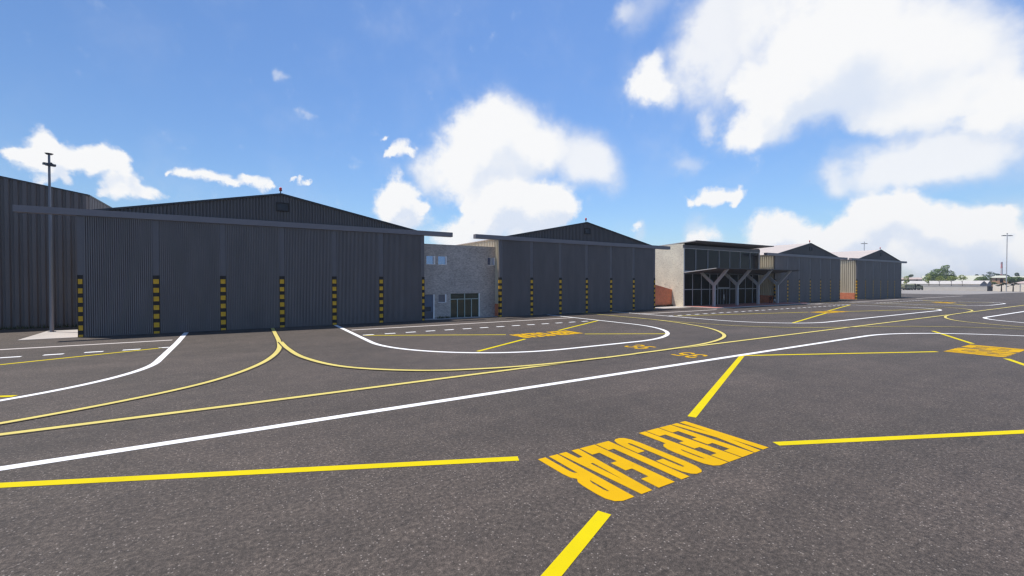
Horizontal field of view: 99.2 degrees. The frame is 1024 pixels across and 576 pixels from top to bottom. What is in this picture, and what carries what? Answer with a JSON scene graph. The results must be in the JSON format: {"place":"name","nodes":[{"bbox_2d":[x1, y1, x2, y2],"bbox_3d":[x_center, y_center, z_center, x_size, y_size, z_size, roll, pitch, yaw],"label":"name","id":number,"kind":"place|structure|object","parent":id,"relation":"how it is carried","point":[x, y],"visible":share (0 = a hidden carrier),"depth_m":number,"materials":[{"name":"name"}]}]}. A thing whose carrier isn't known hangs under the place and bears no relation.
{"place":"outdoors","nodes":[
{"label":"outdoors","id":0,"kind":"place"},
{"bbox_2d":[0,176,111,328],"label":"ribbed building","id":1,"kind":"structure","parent":0,"point":[24,269],"depth_m":46.72,"materials":[{"name":"metal"}]},
{"bbox_2d":[0,304,672,329],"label":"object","id":2,"kind":"object","parent":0,"point":[18,327],"visible":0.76,"depth_m":46.84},
{"bbox_2d":[0,292,1023,575],"bbox_3d":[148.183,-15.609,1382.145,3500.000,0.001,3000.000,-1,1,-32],"label":"ground","id":3,"kind":"structure","parent":0,"point":[938,506],"depth_m":13.14,"materials":[{"name":"grey asphalt"}]},
{"bbox_2d":[19,330,77,339],"bbox_3d":[-42.869,4.372,41.508,4.150,0.020,8.400,-1,1,-32],"label":"concrete pad","id":4,"kind":"object","parent":3,"relation":"on","point":[60,334],"visible":0.9,"depth_m":40.22,"materials":[{"name":"grey concrete"}]},
{"bbox_2d":[42,153,55,331],"bbox_3d":[-45.575,-4.442,43.058,1.240,17.600,0.680,1,1,30],"label":"light pole","id":5,"kind":"object","parent":4,"relation":"on","point":[49,164],"visible":0.95,"depth_m":42.99,"materials":[{"name":"metal"}]},
{"bbox_2d":[0,348,157,364],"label":"yellow cross line","id":6,"kind":"object","parent":3,"relation":"on","point":[76,356],"visible":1,"depth_m":29.03,"materials":[{"name":"paint"}]},
{"bbox_2d":[0,340,168,349],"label":"worn white line","id":7,"kind":"object","parent":3,"relation":"on","point":[86,344],"visible":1,"depth_m":34.31,"materials":[{"name":"paint"}]},
{"bbox_2d":[0,347,168,357],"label":"dashed white line","id":8,"kind":"object","parent":3,"relation":"on","point":[84,352],"visible":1,"depth_m":30.66,"materials":[{"name":"paint"}]},
{"bbox_2d":[0,332,188,400],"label":"white bay line","id":9,"kind":"object","parent":3,"relation":"on","point":[161,357],"visible":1,"depth_m":24.47,"materials":[{"name":"paint"}]},
{"bbox_2d":[0,328,282,424],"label":"yellow lead line","id":10,"kind":"object","parent":3,"relation":"on","point":[277,350],"visible":1,"depth_m":20.07,"materials":[{"name":"paint"}]},
{"bbox_2d":[12,187,452,337],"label":"hangar","id":11,"kind":"structure","parent":3,"relation":"on","point":[278,260],"depth_m":45.24,"materials":[{"name":"corrugated metal"},{"name":"red brick"},{"name":"slate-coloured paint"}]},
{"bbox_2d":[84,216,152,336],"bbox_3d":[-36.330,-1.082,40.354,4.810,10.900,0.215,-1,1,-32],"label":"door panel","id":12,"kind":"structure","parent":11,"relation":"in","point":[118,262],"depth_m":40.26,"materials":[{"name":"metal"}]},
{"bbox_2d":[159,220,219,332],"bbox_3d":[-31.789,-1.123,43.145,4.810,10.900,0.215,-1,1,-32],"label":"door panel","id":13,"kind":"structure","parent":11,"relation":"in","point":[189,252],"depth_m":43.04,"materials":[{"name":"metal"}]},
{"bbox_2d":[226,224,279,329],"bbox_3d":[-27.248,-1.165,45.935,4.810,10.900,0.215,-1,1,-32],"label":"door panel","id":14,"kind":"structure","parent":11,"relation":"in","point":[252,252],"depth_m":45.83,"materials":[{"name":"metal"}]},
{"bbox_2d":[284,227,331,326],"bbox_3d":[-22.707,-1.207,48.726,4.810,10.900,0.215,-1,1,-32],"label":"door panel","id":15,"kind":"structure","parent":11,"relation":"in","point":[307,252],"depth_m":48.63,"materials":[{"name":"metal"}]},
{"bbox_2d":[336,230,378,324],"bbox_3d":[-18.166,-1.248,51.516,4.810,10.900,0.215,-1,1,-32],"label":"door panel","id":16,"kind":"structure","parent":11,"relation":"in","point":[357,252],"depth_m":51.45,"materials":[{"name":"metal"}]},
{"bbox_2d":[383,233,420,321],"bbox_3d":[-13.625,-1.290,54.307,4.810,10.900,0.215,-1,1,-32],"label":"door panel","id":17,"kind":"structure","parent":11,"relation":"in","point":[401,252],"depth_m":54.18,"materials":[{"name":"metal"}]},
{"bbox_2d":[0,456,518,487],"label":"yellow cross line","id":18,"kind":"object","parent":3,"relation":"on","point":[219,473],"visible":1,"depth_m":11.40,"materials":[{"name":"paint"}]},
{"bbox_2d":[278,342,603,370],"bbox_3d":[-7.579,4.539,28.560,26.480,0.004,7.953,0,1,17],"label":"yellow lead line","id":19,"kind":"object","parent":3,"relation":"on","point":[286,347],"visible":1,"depth_m":25.76,"materials":[{"name":"paint"}]},
{"bbox_2d":[356,318,561,329],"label":"worn white line","id":20,"kind":"object","parent":3,"relation":"on","point":[453,324],"visible":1,"depth_m":50.67,"materials":[{"name":"paint"}]},
{"bbox_2d":[424,244,494,318],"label":"annex building","id":21,"kind":"structure","parent":3,"relation":"on","point":[459,281],"depth_m":60.35,"materials":[{"name":"white concrete"}]},
{"bbox_2d":[425,294,434,318],"bbox_3d":[-11.156,2.484,58.100,1.690,3.240,0.175,-1,1,-32],"label":"service door","id":22,"kind":"structure","parent":21,"relation":"in","point":[429,299],"depth_m":58.22,"materials":[{"name":"blue paint"}]},
{"bbox_2d":[426,256,434,264],"bbox_3d":[-10.866,-3.715,58.185,1.250,1.165,0.175,-1,1,-32],"label":"window","id":23,"kind":"structure","parent":21,"relation":"in","point":[429,259],"depth_m":58.22,"materials":[{"name":"blue glass"}]},
{"bbox_2d":[438,294,445,302],"bbox_3d":[-9.469,1.401,59.120,1.170,1.145,0.175,-1,1,-32],"label":"window","id":24,"kind":"structure","parent":21,"relation":"in","point":[441,297],"depth_m":59.10,"materials":[{"name":"white"}]},
{"bbox_2d":[438,256,446,264],"bbox_3d":[-9.456,-3.728,59.052,1.240,1.165,0.175,-1,1,-32],"label":"window","id":25,"kind":"structure","parent":21,"relation":"in","point":[442,260],"depth_m":59.10,"materials":[{"name":"blue glass"}]},
{"bbox_2d":[450,293,479,317],"bbox_3d":[-6.564,2.407,60.907,4.545,3.310,0.160,-1,1,-32],"label":"entrance door","id":26,"kind":"structure","parent":21,"relation":"in","point":[461,304],"depth_m":60.95,"materials":[{"name":"grey"}]},
{"bbox_2d":[488,257,494,265],"bbox_3d":[-3.037,-3.837,62.996,1.170,1.165,0.175,-1,1,-32],"label":"window","id":27,"kind":"structure","parent":21,"relation":"in","point":[491,261],"depth_m":63.07,"materials":[{"name":"white"}]},
{"bbox_2d":[369,321,583,334],"bbox_3d":[-2.156,4.280,47.808,27.520,0.001,0.420,-1,1,-32],"label":"dashed white line","id":28,"kind":"object","parent":3,"relation":"on","point":[468,328],"visible":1,"depth_m":47.33,"materials":[{"name":"paint"}]},
{"bbox_2d":[478,339,524,350],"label":"yellow cross line","id":29,"kind":"object","parent":3,"relation":"on","point":[500,345],"visible":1,"depth_m":34.02,"materials":[{"name":"paint"}]},
{"bbox_2d":[334,315,669,352],"bbox_3d":[-0.140,4.309,45.941,30.385,0.001,27.892,-1,1,-32],"label":"white bay line","id":30,"kind":"object","parent":3,"relation":"on","point":[667,333],"visible":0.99,"depth_m":34.57,"materials":[{"name":"paint"}]},
{"bbox_2d":[0,333,1018,470],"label":"white edge line","id":31,"kind":"object","parent":3,"relation":"on","point":[26,464],"visible":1,"depth_m":16.12,"materials":[{"name":"paint"}]},
{"bbox_2d":[0,305,1023,435],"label":"yellow centre line","id":32,"kind":"object","parent":3,"relation":"on","point":[187,410],"visible":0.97,"depth_m":19.05,"materials":[{"name":"paint"}]},
{"bbox_2d":[513,330,579,337],"bbox_3d":[3.306,4.372,41.481,6.750,0.001,2.800,-1,1,-32],"label":"keep clear lettering","id":33,"kind":"object","parent":3,"relation":"on","point":[565,332],"visible":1,"depth_m":41.06,"materials":[{"name":"orange paint"}]},
{"bbox_2d":[457,218,669,316],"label":"hangar","id":34,"kind":"structure","parent":3,"relation":"on","point":[585,267],"depth_m":68.32,"materials":[{"name":"corrugated metal"},{"name":"red brick"},{"name":"slate-coloured paint"}]},
{"bbox_2d":[502,240,529,316],"bbox_3d":[0.603,-1.420,63.050,4.810,10.900,0.215,-1,1,-32],"label":"door panel","id":35,"kind":"structure","parent":34,"relation":"in","point":[515,254],"depth_m":62.92,"materials":[{"name":"metal"}]},
{"bbox_2d":[533,242,558,314],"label":"door panel","id":36,"kind":"structure","parent":34,"relation":"in","point":[545,255],"depth_m":65.71,"materials":[{"name":"metal"}]},
{"bbox_2d":[562,243,585,313],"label":"door panel","id":37,"kind":"structure","parent":34,"relation":"in","point":[573,255],"depth_m":68.53,"materials":[{"name":"metal"}]},
{"bbox_2d":[588,245,609,311],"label":"door panel","id":38,"kind":"structure","parent":34,"relation":"in","point":[598,256],"depth_m":71.35,"materials":[{"name":"metal"}]},
{"bbox_2d":[612,246,632,310],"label":"door panel","id":39,"kind":"structure","parent":34,"relation":"in","point":[622,257],"depth_m":74.09,"materials":[{"name":"metal"}]},
{"bbox_2d":[635,248,653,309],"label":"door panel","id":40,"kind":"structure","parent":34,"relation":"in","point":[644,257],"depth_m":76.96,"materials":[{"name":"metal"}]},
{"bbox_2d":[541,511,610,575],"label":"yellow cross line","id":41,"kind":"object","parent":3,"relation":"on","point":[561,563],"visible":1,"depth_m":8.21,"materials":[{"name":"paint"}]},
{"bbox_2d":[624,345,652,348],"bbox_3d":[9.764,4.493,33.362,1.900,0.001,1.750,-1,1,-32],"label":"stand number lettering","id":42,"kind":"object","parent":3,"relation":"on","point":[636,347],"visible":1,"depth_m":33.23,"materials":[{"name":"orange paint"}]},
{"bbox_2d":[538,421,767,500],"bbox_3d":[4.223,4.801,12.681,6.420,0.001,2.920,-1,1,-32],"label":"keep clear lettering","id":43,"kind":"object","parent":3,"relation":"on","point":[583,476],"visible":1,"depth_m":12.29,"materials":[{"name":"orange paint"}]},
{"bbox_2d":[587,313,726,353],"bbox_3d":[15.550,4.239,49.280,11.839,0.004,39.551,0,1,4],"label":"yellow lead line","id":44,"kind":"object","parent":3,"relation":"on","point":[723,335],"visible":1,"depth_m":36.45,"materials":[{"name":"paint"}]},
{"bbox_2d":[655,285,671,305],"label":"brick wall","id":45,"kind":"structure","parent":3,"relation":"on","point":[663,296],"depth_m":87.37,"materials":[{"name":"brick"}]},
{"bbox_2d":[670,352,706,357],"bbox_3d":[12.068,4.549,29.614,1.900,0.001,1.750,-1,1,-32],"label":"stand number lettering","id":46,"kind":"object","parent":3,"relation":"on","point":[688,354],"visible":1,"depth_m":29.81,"materials":[{"name":"orange paint"}]},
{"bbox_2d":[688,356,743,416],"bbox_3d":[11.034,4.654,22.682,0.300,0.001,15.871,1,1,34],"label":"yellow cross line","id":47,"kind":"object","parent":3,"relation":"on","point":[700,406],"visible":1,"depth_m":19.97,"materials":[{"name":"paint"}]},
{"bbox_2d":[655,240,801,306],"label":"terminal building","id":48,"kind":"structure","parent":3,"relation":"on","point":[696,273],"depth_m":90.68,"materials":[{"name":"grey stone"}]},
{"bbox_2d":[685,273,757,305],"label":"lower window","id":49,"kind":"structure","parent":48,"relation":"in","point":[698,291],"depth_m":91.41,"materials":[{"name":"black glass"}]},
{"bbox_2d":[685,248,758,271],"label":"upper window","id":50,"kind":"structure","parent":48,"relation":"in","point":[695,259],"depth_m":92.46,"materials":[{"name":"grey glass"}]},
{"bbox_2d":[718,289,728,303],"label":"entrance door","id":51,"kind":"structure","parent":48,"relation":"in","point":[723,294],"depth_m":93.49,"materials":[{"name":"grey glass"}]},
{"bbox_2d":[683,302,809,308],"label":"kerb","id":52,"kind":"structure","parent":3,"relation":"on","point":[746,306],"depth_m":86.03,"materials":[{"name":"concrete"}]},
{"bbox_2d":[612,303,940,322],"bbox_3d":[48.847,3.861,76.046,58.785,0.001,27.892,-1,1,-32],"label":"white bay line","id":53,"kind":"object","parent":3,"relation":"on","point":[816,322],"visible":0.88,"depth_m":61.36,"materials":[{"name":"paint"}]},
{"bbox_2d":[758,240,847,302],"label":"hangar","id":54,"kind":"structure","parent":3,"relation":"on","point":[817,278],"depth_m":106.40,"materials":[{"name":"corrugated metal"},{"name":"red brick"},{"name":"slate-grey paint"}]},
{"bbox_2d":[776,256,787,302],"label":"door panel","id":55,"kind":"structure","parent":54,"relation":"in","point":[781,260],"depth_m":101.06,"materials":[{"name":"metal"}]},
{"bbox_2d":[788,257,798,301],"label":"door panel","id":56,"kind":"structure","parent":54,"relation":"in","point":[793,278],"depth_m":103.76,"materials":[{"name":"metal"}]},
{"bbox_2d":[800,257,809,301],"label":"door panel","id":57,"kind":"structure","parent":54,"relation":"in","point":[804,261],"depth_m":106.58,"materials":[{"name":"metal"}]},
{"bbox_2d":[811,258,819,300],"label":"door panel","id":58,"kind":"structure","parent":54,"relation":"in","point":[815,262],"depth_m":109.30,"materials":[{"name":"metal"}]},
{"bbox_2d":[821,258,829,300],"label":"door panel","id":59,"kind":"structure","parent":54,"relation":"in","point":[825,263],"depth_m":112.08,"materials":[{"name":"metal"}]},
{"bbox_2d":[831,259,839,300],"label":"door panel","id":60,"kind":"structure","parent":54,"relation":"in","point":[835,263],"depth_m":114.90,"materials":[{"name":"metal"}]},
{"bbox_2d":[792,313,825,322],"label":"yellow cross line","id":61,"kind":"object","parent":3,"relation":"on","point":[808,318],"visible":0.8,"depth_m":58.84,"materials":[{"name":"paint"}]},
{"bbox_2d":[653,319,1008,328],"bbox_3d":[53.588,4.437,35.408,83.912,0.004,15.292,1,1,39],"label":"yellow lead line","id":62,"kind":"object","parent":3,"relation":"on","point":[833,327],"visible":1,"depth_m":48.09,"materials":[{"name":"paint"}]},
{"bbox_2d":[815,311,847,312],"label":"keep clear lettering","id":63,"kind":"object","parent":3,"relation":"on","point":[830,311],"visible":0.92,"depth_m":72.54,"materials":[{"name":"orange paint"}]},
{"bbox_2d":[743,351,935,355],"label":"yellow cross line","id":64,"kind":"object","parent":3,"relation":"on","point":[836,353],"visible":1,"depth_m":30.24,"materials":[{"name":"paint"}]},
{"bbox_2d":[830,247,906,298],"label":"hangar","id":65,"kind":"structure","parent":3,"relation":"on","point":[870,274],"depth_m":127.50,"materials":[{"name":"corrugated metal"},{"name":"red brick"},{"name":"slate-grey paint"}]},
{"bbox_2d":[857,260,864,298],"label":"door panel","id":66,"kind":"structure","parent":65,"relation":"in","point":[861,264],"depth_m":123.30,"materials":[{"name":"metal"}]},
{"bbox_2d":[866,261,872,298],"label":"door panel","id":67,"kind":"structure","parent":65,"relation":"in","point":[869,264],"depth_m":126.11,"materials":[{"name":"metal"}]},
{"bbox_2d":[873,261,880,297],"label":"door panel","id":68,"kind":"structure","parent":65,"relation":"in","point":[877,265],"depth_m":128.91,"materials":[{"name":"metal"}]},
{"bbox_2d":[881,262,887,297],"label":"door panel","id":69,"kind":"structure","parent":65,"relation":"in","point":[884,265],"depth_m":131.64,"materials":[{"name":"metal"}]},
{"bbox_2d":[888,262,894,297],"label":"door panel","id":70,"kind":"structure","parent":65,"relation":"in","point":[891,266],"depth_m":134.34,"materials":[{"name":"metal"}]},
{"bbox_2d":[895,263,900,296],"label":"door panel","id":71,"kind":"structure","parent":65,"relation":"in","point":[897,265],"depth_m":137.22,"materials":[{"name":"metal"}]},
{"bbox_2d":[774,430,1023,445],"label":"yellow cross line","id":72,"kind":"object","parent":3,"relation":"on","point":[898,437],"visible":1,"depth_m":13.96,"materials":[{"name":"paint"}]},
{"bbox_2d":[901,277,921,280],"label":"long house","id":73,"kind":"structure","parent":3,"relation":"on","point":[915,279],"depth_m":358.05,"materials":[{"name":"white glass"}]},
{"bbox_2d":[829,299,1005,305],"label":"white bay line","id":74,"kind":"object","parent":3,"relation":"on","point":[964,305],"visible":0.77,"depth_m":90.74,"materials":[{"name":"paint"}]},
{"bbox_2d":[826,302,1019,326],"bbox_3d":[69.632,3.965,67.669,18.170,0.004,76.733,0,1,17],"label":"yellow lead line","id":75,"kind":"object","parent":3,"relation":"on","point":[945,316],"visible":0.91,"depth_m":63.76,"materials":[{"name":"paint"}]},
{"bbox_2d":[933,331,973,343],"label":"yellow cross line","id":76,"kind":"object","parent":3,"relation":"on","point":[955,338],"visible":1,"depth_m":38.19,"materials":[{"name":"paint"}]},
{"bbox_2d":[973,276,987,280],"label":"bushy tree","id":77,"kind":"object","parent":3,"relation":"on","point":[983,278],"visible":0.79,"depth_m":323.63,"materials":[{"name":"green plant"}]},
{"bbox_2d":[945,345,1023,356],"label":"keep clear lettering","id":78,"kind":"object","parent":3,"relation":"on","point":[988,349],"visible":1,"depth_m":31.54,"materials":[{"name":"orange paint"}]},
{"bbox_2d":[977,276,991,281],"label":"bushy tree","id":79,"kind":"object","parent":3,"relation":"on","point":[989,277],"visible":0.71,"depth_m":323.31,"materials":[{"name":"green plant"}]},
{"bbox_2d":[1000,262,1002,274],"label":"chimney","id":80,"kind":"object","parent":3,"relation":"on","point":[1001,271],"visible":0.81,"depth_m":519.13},
{"bbox_2d":[983,311,1023,322],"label":"white bay line","id":81,"kind":"object","parent":3,"relation":"on","point":[1002,314],"visible":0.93,"depth_m":62.23,"materials":[{"name":"paint"}]},
{"bbox_2d":[1004,277,1016,283],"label":"bushy tree","id":82,"kind":"object","parent":3,"relation":"on","point":[1011,279],"visible":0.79,"depth_m":323.62,"materials":[{"name":"green plant"}]},
{"bbox_2d":[1003,358,1023,364],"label":"yellow cross line","id":83,"kind":"object","parent":3,"relation":"on","point":[1014,361],"visible":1,"depth_m":27.21,"materials":[{"name":"paint"}]},
{"bbox_2d":[1013,276,1022,282],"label":"bushy tree","id":84,"kind":"object","parent":3,"relation":"on","point":[1018,279],"visible":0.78,"depth_m":323.08,"materials":[{"name":"green plant"}]},
{"bbox_2d":[0,0,1023,278],"label":"sky","id":85,"kind":"structure","parent":0,"point":[894,126],"materials":[{"name":"blue"}]},
{"bbox_2d":[425,306,683,319],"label":"pavement","id":86,"kind":"structure","parent":0,"point":[663,307],"depth_m":62.15,"materials":[{"name":"concrete"}]},
{"bbox_2d":[691,302,800,307],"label":"brick pavement","id":87,"kind":"structure","parent":0,"point":[739,305],"depth_m":88.76,"materials":[{"name":"red brick"}]},
{"bbox_2d":[922,275,982,280],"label":"gabled hall","id":88,"kind":"structure","parent":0,"point":[971,278],"depth_m":336.82,"materials":[{"name":"white metal"}]},
{"bbox_2d":[901,290,1020,294],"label":"concrete road","id":89,"kind":"structure","parent":0,"point":[943,292],"depth_m":197.73,"materials":[{"name":"grey concrete"}]},
{"bbox_2d":[903,276,909,289],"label":"young tree","id":90,"kind":"object","parent":89,"relation":"on","point":[905,279],"visible":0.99,"depth_m":253.86,"materials":[{"name":"green plant"}]},
{"bbox_2d":[901,284,922,289],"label":"military truck","id":91,"kind":"object","parent":89,"relation":"on","point":[913,286],"visible":0.89,"depth_m":255.77,"materials":[{"name":"metal"}]},
{"bbox_2d":[925,274,931,282],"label":"young tree","id":92,"kind":"object","parent":89,"relation":"on","point":[928,280],"visible":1,"depth_m":253.83,"materials":[{"name":"green plant"}]},
{"bbox_2d":[922,265,957,280],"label":"broadleaf tree","id":93,"kind":"object","parent":89,"relation":"on","point":[941,271],"visible":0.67,"depth_m":328.59,"materials":[{"name":"green plant"}]},
{"bbox_2d":[936,276,945,285],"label":"young tree","id":94,"kind":"object","parent":89,"relation":"on","point":[940,279],"visible":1,"depth_m":253.78,"materials":[{"name":"green plant"}]},
{"bbox_2d":[901,281,986,285],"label":"long shed","id":95,"kind":"structure","parent":89,"relation":"on","point":[958,283],"depth_m":267.71,"materials":[{"name":"white metal"}]},
{"bbox_2d":[946,276,955,285],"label":"young tree","id":96,"kind":"object","parent":89,"relation":"on","point":[951,278],"visible":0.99,"depth_m":253.49,"materials":[{"name":"green plant"}]},
{"bbox_2d":[923,286,986,290],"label":"perimeter wall","id":97,"kind":"structure","parent":89,"relation":"on","point":[954,288],"depth_m":234.76,"materials":[{"name":"concrete"}]},
{"bbox_2d":[957,275,966,285],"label":"young tree","id":98,"kind":"object","parent":89,"relation":"on","point":[961,277],"visible":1,"depth_m":253.78,"materials":[{"name":"green plant"}]},
{"bbox_2d":[1002,233,1012,290],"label":"light pole","id":99,"kind":"object","parent":89,"relation":"on","point":[1007,235],"visible":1,"depth_m":218.46,"materials":[{"name":"grey metal"}]},
{"bbox_2d":[993,284,1023,291],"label":"perimeter wall","id":100,"kind":"structure","parent":89,"relation":"on","point":[1019,287],"depth_m":221.22,"materials":[{"name":"concrete"}]},
{"bbox_2d":[990,275,1010,286],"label":"brown house","id":101,"kind":"structure","parent":0,"point":[998,279],"depth_m":345.15,"materials":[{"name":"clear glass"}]},
{"bbox_2d":[1007,281,1018,291],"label":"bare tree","id":102,"kind":"object","parent":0,"point":[1012,284],"visible":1,"depth_m":215.81,"materials":[{"name":"plant"}]}
]}

